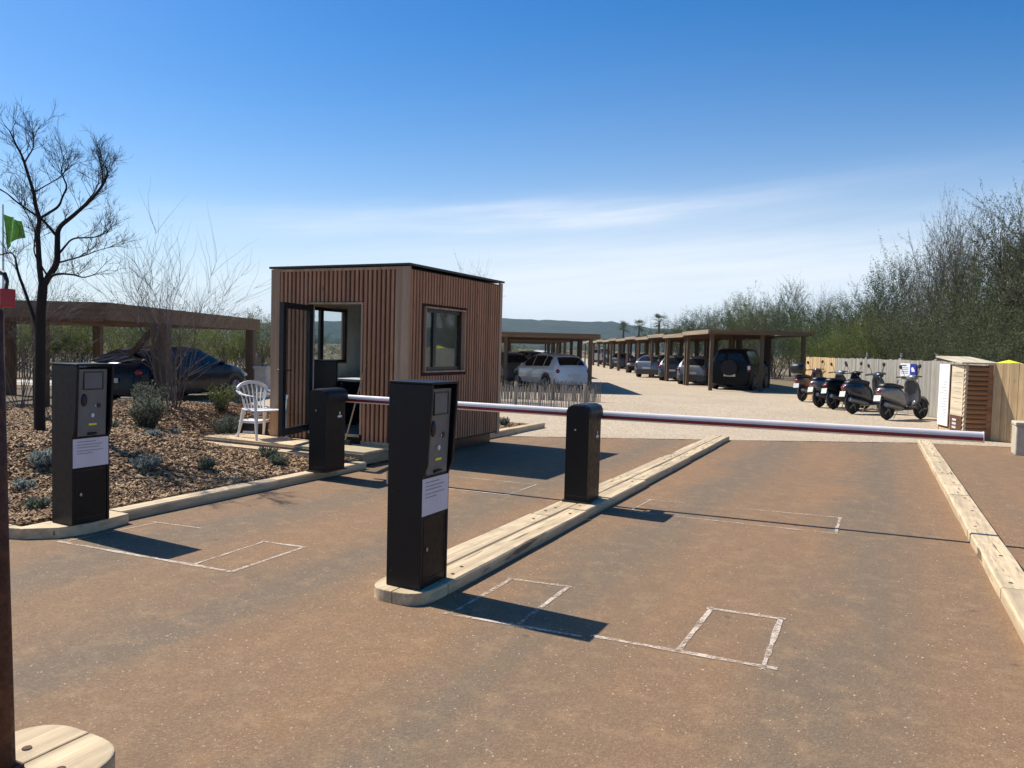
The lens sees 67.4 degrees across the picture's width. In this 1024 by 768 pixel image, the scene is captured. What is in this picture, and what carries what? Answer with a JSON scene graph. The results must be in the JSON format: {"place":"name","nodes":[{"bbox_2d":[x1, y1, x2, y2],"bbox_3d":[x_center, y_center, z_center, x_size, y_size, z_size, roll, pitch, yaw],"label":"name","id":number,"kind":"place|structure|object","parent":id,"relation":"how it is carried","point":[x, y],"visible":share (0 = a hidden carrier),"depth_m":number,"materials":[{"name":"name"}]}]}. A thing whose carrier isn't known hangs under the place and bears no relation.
{"place":"outdoors","nodes":[
{"label":"outdoors","id":0,"kind":"place"},
{"bbox_2d":[253,366,269,391],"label":"concrete pillar","id":1,"kind":"structure","parent":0,"point":[262,374],"depth_m":25.24,"materials":[{"name":"grey concrete"}]},
{"bbox_2d":[63,318,834,355],"bbox_3d":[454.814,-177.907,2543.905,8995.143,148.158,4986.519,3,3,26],"label":"hills","id":2,"kind":"structure","parent":0,"point":[607,330],"depth_m":2354.08,"materials":[{"name":"green plant"}]},
{"bbox_2d":[17,339,997,446],"bbox_3d":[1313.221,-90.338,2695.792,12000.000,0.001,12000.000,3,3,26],"label":"ground","id":3,"kind":"structure","parent":0,"point":[787,381],"depth_m":58.15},
{"bbox_2d":[2,204,24,287],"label":"flag pole","id":4,"kind":"object","parent":3,"relation":"on","point":[11,231],"visible":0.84,"depth_m":48.77,"materials":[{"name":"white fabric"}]},
{"bbox_2d":[17,294,107,376],"bbox_3d":[-19.569,-1.954,31.201,6.098,3.394,4.817,1,3,-4],"label":"shrub","id":5,"kind":"object","parent":3,"relation":"on","point":[55,348],"visible":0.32,"depth_m":30.73,"materials":[{"name":"green plant"}]},
{"bbox_2d":[17,324,122,370],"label":"shrub","id":6,"kind":"object","parent":3,"relation":"on","point":[25,331],"visible":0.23,"depth_m":30.00,"materials":[{"name":"green plant"}]},
{"bbox_2d":[16,291,177,366],"bbox_3d":[-16.418,-1.949,30.752,5.792,3.484,5.653,0,3,-21],"label":"shrub","id":7,"kind":"object","parent":3,"relation":"on","point":[87,348],"visible":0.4,"depth_m":30.72,"materials":[{"name":"green plant"}]},
{"bbox_2d":[17,350,268,377],"bbox_3d":[-15.110,-0.733,29.887,13.863,1.177,0.129,1,3,-3],"label":"paling fence","id":8,"kind":"object","parent":3,"relation":"on","point":[257,358],"visible":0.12,"depth_m":29.75,"materials":[{"name":"wood"}]},
{"bbox_2d":[104,300,230,359],"bbox_3d":[-14.844,-1.983,33.581,5.464,3.368,5.599,1,3,-18],"label":"shrub","id":9,"kind":"object","parent":3,"relation":"on","point":[144,330],"visible":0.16,"depth_m":32.42,"materials":[{"name":"green plant"}]},
{"bbox_2d":[173,304,269,366],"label":"shrub","id":10,"kind":"object","parent":3,"relation":"on","point":[232,357],"visible":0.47,"depth_m":31.45,"materials":[{"name":"green plant"}]},
{"bbox_2d":[210,315,270,370],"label":"shrub","id":11,"kind":"object","parent":3,"relation":"on","point":[263,353],"visible":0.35,"depth_m":32.30,"materials":[{"name":"green plant"}]},
{"bbox_2d":[192,301,315,371],"bbox_3d":[-13.261,-2.415,38.709,5.694,3.835,6.032,-1,4,-42],"label":"shrub","id":12,"kind":"object","parent":3,"relation":"on","point":[262,324],"visible":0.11,"depth_m":38.77,"materials":[{"name":"green plant"}]},
{"bbox_2d":[256,316,340,365],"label":"shrub","id":13,"kind":"object","parent":3,"relation":"on","point":[324,352],"visible":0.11,"depth_m":33.58,"materials":[{"name":"green plant"}]},
{"bbox_2d":[269,263,504,449],"bbox_3d":[-2.142,-0.372,12.167,2.560,2.792,3.807,3,3,26],"label":"booth","id":14,"kind":"object","parent":3,"relation":"on","point":[404,321],"visible":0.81,"depth_m":11.53,"materials":[{"name":"wood"}]},
{"bbox_2d":[277,302,312,436],"bbox_3d":[-3.096,-0.220,11.016,0.168,1.855,0.910,2,3,10],"label":"door","id":15,"kind":"structure","parent":14,"relation":"in","point":[282,431],"depth_m":10.70,"materials":[{"name":"metal"}]},
{"bbox_2d":[314,360,342,388],"bbox_3d":[-3.000,0.119,12.283,0.576,1.005,0.548,1,3,-14],"label":"office chair","id":16,"kind":"object","parent":14,"relation":"in","point":[325,373],"visible":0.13,"depth_m":12.45,"materials":[{"name":"black plastic"}]},
{"bbox_2d":[314,307,346,362],"bbox_3d":[-3.079,-0.814,12.862,0.050,0.914,0.924,3,3,26],"label":"window","id":17,"kind":"structure","parent":14,"relation":"in","point":[320,310],"depth_m":12.76,"materials":[{"name":"metal"}]},
{"bbox_2d":[337,376,359,424],"bbox_3d":[-2.509,0.260,13.194,0.760,0.735,1.500,3,3,26],"label":"desk","id":18,"kind":"object","parent":14,"relation":"in","point":[351,385],"visible":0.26,"depth_m":12.45,"materials":[{"name":"white plastic"}]},
{"bbox_2d":[426,308,461,370],"bbox_3d":[-1.076,-0.665,11.663,0.050,0.914,1.134,3,3,26],"label":"window","id":19,"kind":"structure","parent":14,"relation":"in","point":[433,312],"depth_m":11.56,"materials":[{"name":"metal"}]},
{"bbox_2d":[701,291,757,345],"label":"tree","id":20,"kind":"object","parent":3,"relation":"on","point":[725,319],"visible":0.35,"depth_m":65.92,"materials":[{"name":"green plant"}]},
{"bbox_2d":[715,298,781,362],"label":"shrub","id":21,"kind":"object","parent":3,"relation":"on","point":[745,343],"visible":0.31,"depth_m":55.57,"materials":[{"name":"green plant"}]},
{"bbox_2d":[721,282,777,351],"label":"tree","id":22,"kind":"object","parent":3,"relation":"on","point":[743,304],"visible":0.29,"depth_m":61.27,"materials":[{"name":"green plant"}]},
{"bbox_2d":[743,284,809,376],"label":"tree","id":23,"kind":"object","parent":3,"relation":"on","point":[778,321],"visible":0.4,"depth_m":57.17,"materials":[{"name":"green plant"}]},
{"bbox_2d":[743,302,816,379],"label":"shrub","id":24,"kind":"object","parent":3,"relation":"on","point":[775,366],"visible":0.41,"depth_m":51.79,"materials":[{"name":"green plant"}]},
{"bbox_2d":[768,274,816,376],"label":"tree","id":25,"kind":"object","parent":3,"relation":"on","point":[795,299],"visible":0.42,"depth_m":59.79,"materials":[{"name":"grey plant"}]},
{"bbox_2d":[766,304,834,377],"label":"shrub","id":26,"kind":"object","parent":3,"relation":"on","point":[789,342],"visible":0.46,"depth_m":47.78,"materials":[{"name":"green plant"}]},
{"bbox_2d":[778,284,840,351],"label":"tree","id":27,"kind":"object","parent":3,"relation":"on","point":[808,311],"visible":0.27,"depth_m":53.92,"materials":[{"name":"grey plant"}]},
{"bbox_2d":[789,315,878,373],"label":"shrub","id":28,"kind":"object","parent":3,"relation":"on","point":[809,348],"visible":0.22,"depth_m":40.90,"materials":[{"name":"green plant"}]},
{"bbox_2d":[793,307,889,358],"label":"shrub","id":29,"kind":"object","parent":3,"relation":"on","point":[831,348],"visible":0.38,"depth_m":37.64,"materials":[{"name":"green plant"}]},
{"bbox_2d":[805,294,902,354],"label":"shrub","id":30,"kind":"object","parent":3,"relation":"on","point":[859,320],"visible":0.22,"depth_m":43.76,"materials":[{"name":"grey plant"}]},
{"bbox_2d":[820,272,923,330],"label":"tree","id":31,"kind":"object","parent":3,"relation":"on","point":[843,305],"visible":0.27,"depth_m":46.11,"materials":[{"name":"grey plant"}]},
{"bbox_2d":[831,286,914,358],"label":"shrub","id":32,"kind":"object","parent":3,"relation":"on","point":[877,318],"visible":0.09,"depth_m":42.03,"materials":[{"name":"green plant"}]},
{"bbox_2d":[828,301,920,359],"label":"shrub","id":33,"kind":"object","parent":3,"relation":"on","point":[864,350],"visible":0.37,"depth_m":35.54,"materials":[{"name":"green plant"}]},
{"bbox_2d":[853,229,926,356],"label":"tree","id":34,"kind":"object","parent":3,"relation":"on","point":[876,292],"visible":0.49,"depth_m":43.89,"materials":[{"name":"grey plant"}]},
{"bbox_2d":[836,297,952,359],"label":"shrub","id":35,"kind":"object","parent":3,"relation":"on","point":[890,328],"visible":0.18,"depth_m":35.02,"materials":[{"name":"green plant"}]},
{"bbox_2d":[873,235,948,326],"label":"tree","id":36,"kind":"object","parent":3,"relation":"on","point":[909,290],"visible":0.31,"depth_m":40.53,"materials":[{"name":"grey plant"}]},
{"bbox_2d":[851,284,976,360],"bbox_3d":[17.136,-1.896,32.082,6.104,5.189,7.727,3,3,24],"label":"shrub","id":37,"kind":"object","parent":3,"relation":"on","point":[892,334],"visible":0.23,"depth_m":33.02,"materials":[{"name":"green plant"}]},
{"bbox_2d":[885,317,967,360],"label":"shrub","id":38,"kind":"object","parent":3,"relation":"on","point":[928,354],"visible":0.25,"depth_m":28.25,"materials":[{"name":"green plant"}]},
{"bbox_2d":[830,289,1023,362],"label":"shrub","id":39,"kind":"object","parent":3,"relation":"on","point":[952,339],"visible":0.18,"depth_m":28.48,"materials":[{"name":"green plant"}]},
{"bbox_2d":[847,290,1023,361],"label":"shrub","id":40,"kind":"object","parent":3,"relation":"on","point":[991,337],"visible":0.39,"depth_m":25.69,"materials":[{"name":"green plant"}]},
{"bbox_2d":[898,199,977,322],"bbox_3d":[21.529,-4.212,38.843,3.430,10.085,3.111,2,3,4],"label":"tree","id":41,"kind":"object","parent":3,"relation":"on","point":[930,259],"visible":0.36,"depth_m":38.70,"materials":[{"name":"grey plant"}]},
{"bbox_2d":[893,243,997,335],"bbox_3d":[21.028,-3.142,36.115,5.787,7.351,6.130,0,3,-36],"label":"shrub","id":42,"kind":"object","parent":3,"relation":"on","point":[929,299],"visible":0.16,"depth_m":36.00,"materials":[{"name":"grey plant"}]},
{"bbox_2d":[875,315,1022,362],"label":"shrub","id":43,"kind":"object","parent":3,"relation":"on","point":[970,343],"visible":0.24,"depth_m":25.30,"materials":[{"name":"green plant"}]},
{"bbox_2d":[889,283,1020,359],"bbox_3d":[18.526,-1.678,30.342,6.850,4.821,6.685,2,3,8],"label":"shrub","id":44,"kind":"object","parent":3,"relation":"on","point":[920,321],"visible":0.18,"depth_m":30.90,"materials":[{"name":"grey plant"}]},
{"bbox_2d":[892,181,1023,325],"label":"tree","id":45,"kind":"object","parent":3,"relation":"on","point":[957,256],"visible":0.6,"depth_m":35.44,"materials":[{"name":"grey plant"}]},
{"bbox_2d":[911,253,1023,352],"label":"shrub","id":46,"kind":"object","parent":3,"relation":"on","point":[974,296],"visible":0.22,"depth_m":30.00,"materials":[{"name":"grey plant"}]},
{"bbox_2d":[924,179,1023,332],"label":"tree","id":47,"kind":"object","parent":3,"relation":"on","point":[988,238],"visible":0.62,"depth_m":30.74,"materials":[{"name":"grey plant"}]},
{"bbox_2d":[925,246,1023,361],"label":"shrub","id":48,"kind":"object","parent":3,"relation":"on","point":[1007,294],"visible":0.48,"depth_m":27.69,"materials":[{"name":"green plant"}]},
{"bbox_2d":[933,323,1023,363],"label":"shrub","id":49,"kind":"object","parent":3,"relation":"on","point":[1011,352],"visible":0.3,"depth_m":23.77,"materials":[{"name":"green plant"}]},
{"bbox_2d":[946,216,1023,337],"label":"shrub","id":50,"kind":"object","parent":3,"relation":"on","point":[998,275],"visible":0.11,"depth_m":32.51,"materials":[{"name":"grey plant"}]},
{"bbox_2d":[952,179,1023,317],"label":"tree","id":51,"kind":"object","parent":3,"relation":"on","point":[1017,262],"visible":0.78,"depth_m":28.92,"materials":[{"name":"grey plant"}]},
{"bbox_2d":[967,215,1023,324],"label":"tree","id":52,"kind":"object","parent":3,"relation":"on","point":[995,258],"visible":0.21,"depth_m":31.62,"materials":[{"name":"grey plant"}]},
{"bbox_2d":[6,358,1010,446],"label":"gravel lot","id":53,"kind":"structure","parent":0,"point":[613,379],"depth_m":21.83,"materials":[{"name":"beige gravel"}]},
{"bbox_2d":[4,300,259,406],"bbox_3d":[-15.041,-0.910,21.249,13.120,2.440,9.900,2,3,0],"label":"carport","id":54,"kind":"object","parent":53,"relation":"on","point":[249,326],"visible":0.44,"depth_m":19.05,"materials":[{"name":"brown wood"}]},
{"bbox_2d":[85,346,246,399],"bbox_3d":[-9.198,-0.297,20.959,2.238,1.484,4.846,2,3,14],"label":"car","id":55,"kind":"object","parent":53,"relation":"on","point":[129,371],"visible":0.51,"depth_m":19.86,"materials":[{"name":"blue paint"}]},
{"bbox_2d":[7,402,358,524],"bbox_3d":[-6.835,0.531,14.944,12.720,0.522,13.160,3,3,26],"label":"planting bed","id":56,"kind":"object","parent":53,"relation":"on","point":[196,425],"visible":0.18,"depth_m":9.16,"materials":[{"name":"soil"}]},
{"bbox_2d":[17,494,51,508],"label":"bed plant","id":57,"kind":"object","parent":56,"relation":"on","point":[33,502],"visible":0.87,"depth_m":6.83,"materials":[{"name":"green plant"}]},
{"bbox_2d":[24,447,51,468],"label":"bed plant","id":58,"kind":"object","parent":56,"relation":"on","point":[38,459],"visible":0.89,"depth_m":7.81,"materials":[{"name":"grey plant"}]},
{"bbox_2d":[0,198,138,407],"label":"bare shrub","id":59,"kind":"object","parent":56,"relation":"on","point":[22,405],"visible":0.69,"depth_m":13.87,"materials":[{"name":"brown plant"}]},
{"bbox_2d":[0,97,147,430],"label":"bare tree","id":60,"kind":"object","parent":56,"relation":"on","point":[39,317],"visible":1,"depth_m":9.38,"materials":[{"name":"brown plant"}]},
{"bbox_2d":[117,389,171,428],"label":"bed plant","id":61,"kind":"object","parent":56,"relation":"on","point":[151,411],"visible":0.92,"depth_m":10.07,"materials":[{"name":"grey plant"}]},
{"bbox_2d":[128,453,162,471],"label":"bed plant","id":62,"kind":"object","parent":56,"relation":"on","point":[149,463],"visible":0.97,"depth_m":8.32,"materials":[{"name":"grey plant"}]},
{"bbox_2d":[130,380,173,404],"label":"bed plant","id":63,"kind":"object","parent":56,"relation":"on","point":[150,390],"visible":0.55,"depth_m":12.95,"materials":[{"name":"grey plant"}]},
{"bbox_2d":[47,178,270,407],"bbox_3d":[-6.006,-1.210,13.132,4.067,3.854,3.977,1,3,-13],"label":"bare shrub","id":64,"kind":"object","parent":56,"relation":"on","point":[173,381],"visible":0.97,"depth_m":13.28,"materials":[{"name":"brown plant"}]},
{"bbox_2d":[6,399,357,524],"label":"mulch chips","id":65,"kind":"object","parent":56,"relation":"on","point":[17,418],"visible":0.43,"depth_m":8.84,"materials":[{"name":"brown wood"}]},
{"bbox_2d":[203,383,236,411],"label":"bed plant","id":66,"kind":"object","parent":56,"relation":"on","point":[219,399],"visible":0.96,"depth_m":13.61,"materials":[{"name":"green plant"}]},
{"bbox_2d":[206,412,249,433],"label":"bed plant","id":67,"kind":"object","parent":56,"relation":"on","point":[223,426],"visible":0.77,"depth_m":12.03,"materials":[{"name":"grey plant"}]},
{"bbox_2d":[9,461,365,538],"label":"timber kerb","id":68,"kind":"structure","parent":53,"relation":"on","point":[118,516],"depth_m":7.35,"materials":[{"name":"beige wood"}]},
{"bbox_2d":[51,362,114,525],"bbox_3d":[-3.620,0.492,6.476,0.349,1.336,0.341,3,3,26],"label":"ticket machine","id":69,"kind":"object","parent":68,"relation":"on","point":[82,404],"visible":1,"depth_m":6.37,"materials":[{"name":"black paint"}]},
{"bbox_2d":[306,388,567,472],"bbox_3d":[-0.898,0.614,8.827,3.358,1.000,0.562,3,3,25],"label":"barrier","id":70,"kind":"object","parent":68,"relation":"on","point":[326,430],"visible":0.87,"depth_m":9.22,"materials":[{"name":"black metal"}]},
{"bbox_2d":[240,418,268,434],"bbox_3d":[-4.103,0.760,12.207,0.360,0.385,0.300,2,3,16],"label":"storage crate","id":71,"kind":"object","parent":53,"relation":"on","point":[248,426],"visible":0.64,"depth_m":12.08,"materials":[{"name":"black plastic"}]},
{"bbox_2d":[203,432,387,463],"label":"wooden deck","id":72,"kind":"structure","parent":53,"relation":"on","point":[368,454],"depth_m":10.95,"materials":[{"name":"brown wood"}]},
{"bbox_2d":[236,380,287,440],"bbox_3d":[-3.779,0.385,11.585,0.603,0.854,0.650,4,3,40],"label":"plastic chair","id":73,"kind":"object","parent":72,"relation":"on","point":[263,409],"visible":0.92,"depth_m":11.60,"materials":[{"name":"white plastic"}]},
{"bbox_2d":[500,352,528,384],"bbox_3d":[-0.575,-0.765,35.594,2.074,1.499,4.022,0,3,-27],"label":"car","id":74,"kind":"object","parent":53,"relation":"on","point":[515,360],"visible":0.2,"depth_m":33.89,"materials":[{"name":"black metal"}]},
{"bbox_2d":[490,422,544,438],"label":"timber kerb","id":75,"kind":"structure","parent":53,"relation":"on","point":[518,429],"depth_m":14.98,"materials":[{"name":"beige wood"}]},
{"bbox_2d":[500,382,593,406],"bbox_3d":[0.222,0.280,22.231,4.327,0.674,0.126,2,3,8],"label":"paling fence","id":76,"kind":"object","parent":53,"relation":"on","point":[584,392],"visible":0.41,"depth_m":22.10,"materials":[{"name":"wood"}]},
{"bbox_2d":[513,353,587,389],"bbox_3d":[1.570,-0.554,32.298,2.074,1.499,4.022,0,3,-27],"label":"car","id":77,"kind":"object","parent":53,"relation":"on","point":[557,367],"visible":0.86,"depth_m":30.87,"materials":[{"name":"white paint"}]},
{"bbox_2d":[501,378,600,401],"bbox_3d":[0.114,0.133,25.061,5.599,0.696,0.129,2,3,12],"label":"paling fence","id":78,"kind":"object","parent":53,"relation":"on","point":[554,384],"visible":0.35,"depth_m":24.76,"materials":[{"name":"wood"}]},
{"bbox_2d":[502,332,600,391],"bbox_3d":[-0.623,-1.015,32.489,8.101,2.292,5.390,2,3,0],"label":"carport","id":79,"kind":"object","parent":53,"relation":"on","point":[506,336],"visible":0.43,"depth_m":30.08,"materials":[{"name":"brown wood"}]},
{"bbox_2d":[634,355,664,376],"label":"car","id":80,"kind":"object","parent":53,"relation":"on","point":[643,365],"visible":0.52,"depth_m":48.65,"materials":[{"name":"silver metal"}]},
{"bbox_2d":[616,338,684,372],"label":"carport","id":81,"kind":"object","parent":53,"relation":"on","point":[623,339],"visible":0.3,"depth_m":61.22,"materials":[{"name":"brown wood"}]},
{"bbox_2d":[658,355,683,379],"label":"car","id":82,"kind":"object","parent":53,"relation":"on","point":[675,361],"visible":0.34,"depth_m":43.97,"materials":[{"name":"grey paint"}]},
{"bbox_2d":[635,336,720,377],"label":"carport","id":83,"kind":"object","parent":53,"relation":"on","point":[639,339],"visible":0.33,"depth_m":53.29,"materials":[{"name":"brown wood"}]},
{"bbox_2d":[647,334,738,381],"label":"carport","id":84,"kind":"object","parent":53,"relation":"on","point":[652,337],"visible":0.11,"depth_m":46.12,"materials":[{"name":"brown wood"}]},
{"bbox_2d":[677,356,713,383],"bbox_3d":[10.117,-0.733,40.889,2.074,1.499,4.022,3,3,29],"label":"car","id":85,"kind":"object","parent":53,"relation":"on","point":[699,368],"visible":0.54,"depth_m":39.20,"materials":[{"name":"silver metal"}]},
{"bbox_2d":[663,333,773,384],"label":"carport","id":86,"kind":"object","parent":53,"relation":"on","point":[681,336],"visible":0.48,"depth_m":41.30,"materials":[{"name":"brown wood"}]},
{"bbox_2d":[712,348,767,390],"bbox_3d":[10.925,-0.732,36.705,2.202,1.929,4.800,3,3,29],"label":"car","id":87,"kind":"object","parent":53,"relation":"on","point":[735,367],"visible":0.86,"depth_m":34.84,"materials":[{"name":"black paint"}]},
{"bbox_2d":[682,329,812,391],"bbox_3d":[10.838,-1.100,36.225,4.591,2.712,5.290,2,3,0],"label":"carport","id":88,"kind":"object","parent":53,"relation":"on","point":[712,333],"visible":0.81,"depth_m":33.93,"materials":[{"name":"brown wood"}]},
{"bbox_2d":[790,360,824,400],"bbox_3d":[10.916,-0.121,28.044,2.100,1.485,0.760,-1,-2,-38],"label":"scooter","id":89,"kind":"object","parent":53,"relation":"on","point":[802,381],"visible":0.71,"depth_m":27.52,"materials":[{"name":"plastic"}]},
{"bbox_2d":[807,361,847,406],"bbox_3d":[10.432,0.011,24.994,2.054,1.485,0.760,0,-3,-26],"label":"scooter","id":90,"kind":"object","parent":53,"relation":"on","point":[816,387],"visible":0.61,"depth_m":24.59,"materials":[{"name":"plastic"}]},
{"bbox_2d":[821,362,869,408],"bbox_3d":[10.594,0.050,24.252,2.054,1.485,0.760,0,-3,-24],"label":"scooter","id":91,"kind":"object","parent":53,"relation":"on","point":[831,389],"visible":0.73,"depth_m":23.87,"materials":[{"name":"plastic"}]},
{"bbox_2d":[839,363,885,413],"bbox_3d":[10.446,0.128,22.485,2.054,1.485,0.760,0,-2,-21],"label":"scooter","id":92,"kind":"object","parent":53,"relation":"on","point":[857,394],"visible":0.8,"depth_m":22.16,"materials":[{"name":"metal"}]},
{"bbox_2d":[806,353,947,416],"bbox_3d":[11.713,-0.132,25.368,0.182,1.800,8.224,1,3,-5],"label":"plank fence","id":93,"kind":"object","parent":53,"relation":"on","point":[928,380],"visible":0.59,"depth_m":23.93,"materials":[{"name":"wood"}]},
{"bbox_2d":[873,364,928,419],"bbox_3d":[10.533,0.212,20.705,2.054,1.485,0.760,0,-1,-26],"label":"scooter","id":94,"kind":"object","parent":53,"relation":"on","point":[891,398],"visible":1,"depth_m":20.48,"materials":[{"name":"metal"}]},
{"bbox_2d":[936,356,996,440],"bbox_3d":[9.705,0.271,16.474,0.710,1.724,1.417,2,3,9],"label":"info cabinet","id":95,"kind":"object","parent":53,"relation":"on","point":[965,393],"visible":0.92,"depth_m":15.87,"materials":[{"name":"brown wood"}]},
{"bbox_2d":[0,0,1023,335],"label":"sky","id":96,"kind":"structure","parent":0,"point":[610,160],"materials":[{"name":"blue"}]},
{"bbox_2d":[9,437,1023,767],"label":"road","id":97,"kind":"structure","parent":0,"point":[819,487],"depth_m":4.54,"materials":[{"name":"brown asphalt"}]},
{"bbox_2d":[15,725,114,767],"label":"timber kerb","id":98,"kind":"structure","parent":97,"relation":"on","point":[52,746],"depth_m":2.85,"materials":[{"name":"wood"}]},
{"bbox_2d":[0,269,23,767],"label":"rusty post","id":99,"kind":"object","parent":98,"relation":"on","point":[7,715],"visible":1,"depth_m":2.67,"materials":[{"name":"metal"}]},
{"bbox_2d":[10,430,1022,767],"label":"loose grit","id":100,"kind":"object","parent":97,"relation":"on","point":[408,626],"visible":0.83,"depth_m":4.28,"materials":[{"name":"brown gravel"}]},
{"bbox_2d":[374,434,728,605],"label":"timber kerb","id":101,"kind":"structure","parent":97,"relation":"on","point":[471,560],"depth_m":6.56,"materials":[{"name":"wood"}]},
{"bbox_2d":[386,379,459,590],"bbox_3d":[-0.597,0.646,5.076,0.349,1.336,0.341,3,3,26],"label":"ticket machine","id":102,"kind":"object","parent":101,"relation":"on","point":[422,423],"visible":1,"depth_m":4.95,"materials":[{"name":"black paint"}]},
{"bbox_2d":[561,402,984,503],"bbox_3d":[2.376,0.775,7.441,3.858,1.000,0.580,3,3,22],"label":"barrier","id":103,"kind":"object","parent":101,"relation":"on","point":[582,448],"visible":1,"depth_m":7.83,"materials":[{"name":"metal"}]},
{"bbox_2d":[917,439,1023,643],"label":"timber kerb","id":104,"kind":"structure","parent":97,"relation":"on","point":[1004,571],"depth_m":6.63,"materials":[{"name":"wood"}]},
{"bbox_2d":[1011,420,1023,455],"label":"stone block","id":105,"kind":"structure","parent":97,"relation":"on","point":[1017,444],"depth_m":13.42,"materials":[{"name":"beige stone"}]},
{"label":"roadside path","id":106,"kind":"structure","parent":0,"visible":0},
{"bbox_2d":[990,363,1023,442],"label":"plank fence","id":107,"kind":"object","parent":106,"relation":"on","point":[1008,398],"visible":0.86,"depth_m":15.53,"materials":[{"name":"beige wood"}]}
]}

